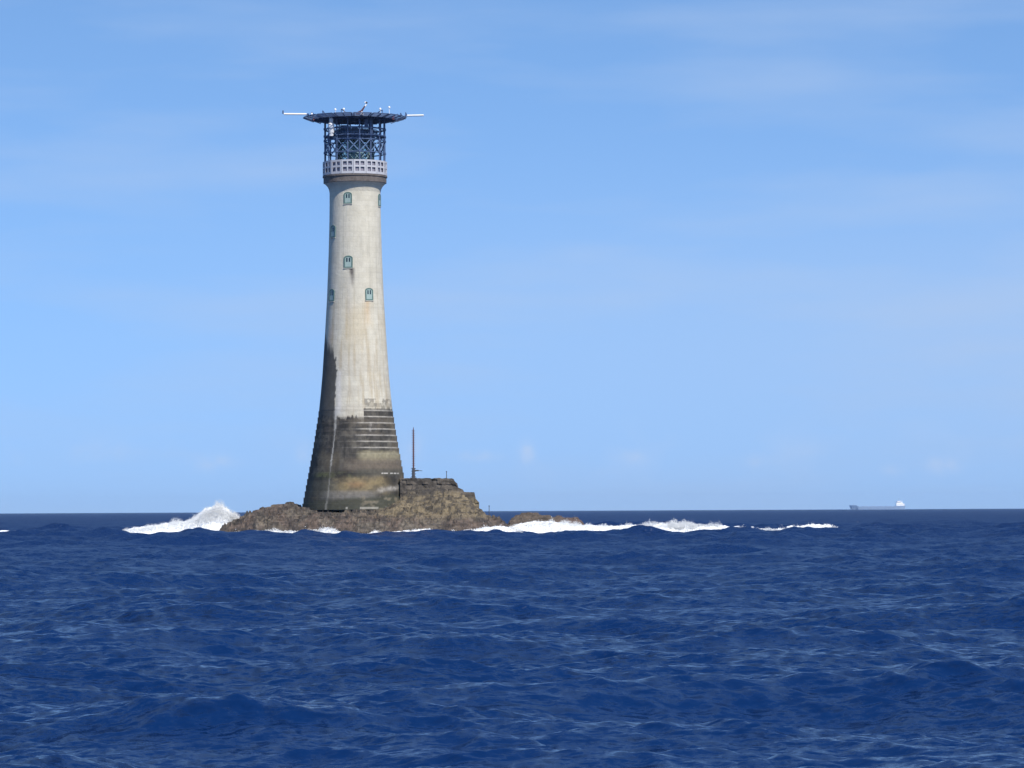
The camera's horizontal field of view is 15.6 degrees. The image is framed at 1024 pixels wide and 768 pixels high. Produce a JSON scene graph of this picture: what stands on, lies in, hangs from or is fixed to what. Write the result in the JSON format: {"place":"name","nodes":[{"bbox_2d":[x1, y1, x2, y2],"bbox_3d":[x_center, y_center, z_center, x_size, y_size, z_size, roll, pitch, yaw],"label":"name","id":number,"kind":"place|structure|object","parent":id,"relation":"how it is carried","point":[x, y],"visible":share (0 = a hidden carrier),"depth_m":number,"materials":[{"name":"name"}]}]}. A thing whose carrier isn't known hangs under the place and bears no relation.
{"place":"outdoors","nodes":[
{"label":"outdoors","id":0,"kind":"place"},
{"bbox_2d":[0,509,1023,767],"bbox_3d":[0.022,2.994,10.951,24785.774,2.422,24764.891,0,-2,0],"label":"sea","id":1,"kind":"structure","parent":0,"point":[870,639],"depth_m":77.91,"materials":[{"name":"blue liquid"}]},
{"bbox_2d":[124,499,239,533],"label":"breaking surf","id":2,"kind":"structure","parent":1,"relation":"on","point":[216,516],"depth_m":446.58,"materials":[{"name":"liquid"}]},
{"bbox_2d":[235,526,340,532],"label":"breaking surf","id":3,"kind":"structure","parent":1,"relation":"on","point":[328,530],"depth_m":434.75,"materials":[{"name":"liquid"}]},
{"bbox_2d":[219,486,507,533],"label":"rock islet","id":4,"kind":"object","parent":1,"relation":"in","point":[420,507],"visible":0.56,"depth_m":440.68,"materials":[{"name":"brown stone"}]},
{"bbox_2d":[282,102,423,509],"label":"lighthouse","id":5,"kind":"object","parent":4,"relation":"on","point":[355,462],"visible":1,"depth_m":447.42,"materials":[{"name":"stone"}]},
{"bbox_2d":[329,289,334,301],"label":"window","id":6,"kind":"structure","parent":5,"relation":"in","point":[331,293],"depth_m":448.61,"materials":[{"name":"teal paint"}]},
{"bbox_2d":[330,225,335,238],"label":"window","id":7,"kind":"structure","parent":5,"relation":"in","point":[332,229],"depth_m":449.05,"materials":[{"name":"teal paint"}]},
{"bbox_2d":[344,192,351,203],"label":"window","id":8,"kind":"structure","parent":5,"relation":"in","point":[347,195],"depth_m":447.96,"materials":[{"name":"teal paint"}]},
{"bbox_2d":[343,255,352,268],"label":"window","id":9,"kind":"structure","parent":5,"relation":"in","point":[348,260],"depth_m":447.52,"materials":[{"name":"teal paint"}]},
{"bbox_2d":[365,288,373,300],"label":"window","id":10,"kind":"structure","parent":5,"relation":"in","point":[368,291],"depth_m":447.63,"materials":[{"name":"teal paint"}]},
{"bbox_2d":[378,194,380,206],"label":"window","id":11,"kind":"structure","parent":5,"relation":"in","point":[379,196],"depth_m":450.15,"materials":[{"name":"teal paint"}]},
{"bbox_2d":[400,478,478,507],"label":"stone landing","id":12,"kind":"object","parent":4,"relation":"on","point":[407,484],"visible":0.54,"depth_m":446.38,"materials":[{"name":"grey stone"}]},
{"bbox_2d":[411,427,421,478],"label":"iron mast","id":13,"kind":"object","parent":12,"relation":"on","point":[413,471],"visible":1,"depth_m":448.87,"materials":[{"name":"grey metal"}]},
{"bbox_2d":[369,525,523,532],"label":"breaking surf","id":14,"kind":"structure","parent":1,"relation":"on","point":[503,528],"depth_m":435.57,"materials":[{"name":"liquid"}]},
{"bbox_2d":[507,512,584,526],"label":"reef rock","id":15,"kind":"object","parent":1,"relation":"in","point":[520,518],"visible":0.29,"depth_m":452.45,"materials":[{"name":"brown stone"}]},
{"bbox_2d":[508,516,790,532],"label":"breaking surf","id":16,"kind":"structure","parent":1,"relation":"on","point":[535,526],"depth_m":446.20,"materials":[{"name":"liquid"}]},
{"bbox_2d":[779,523,835,527],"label":"breaking surf","id":17,"kind":"structure","parent":1,"relation":"on","point":[813,525],"depth_m":479.05,"materials":[{"name":"liquid"}]},
{"bbox_2d":[849,498,905,509],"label":"cargo ship","id":18,"kind":"object","parent":1,"relation":"on","point":[900,505],"visible":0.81,"depth_m":9884.37,"materials":[{"name":"paint"}]},
{"bbox_2d":[0,0,1023,512],"label":"sky","id":19,"kind":"structure","parent":0,"point":[637,254],"materials":[{"name":"blue"}]}
]}

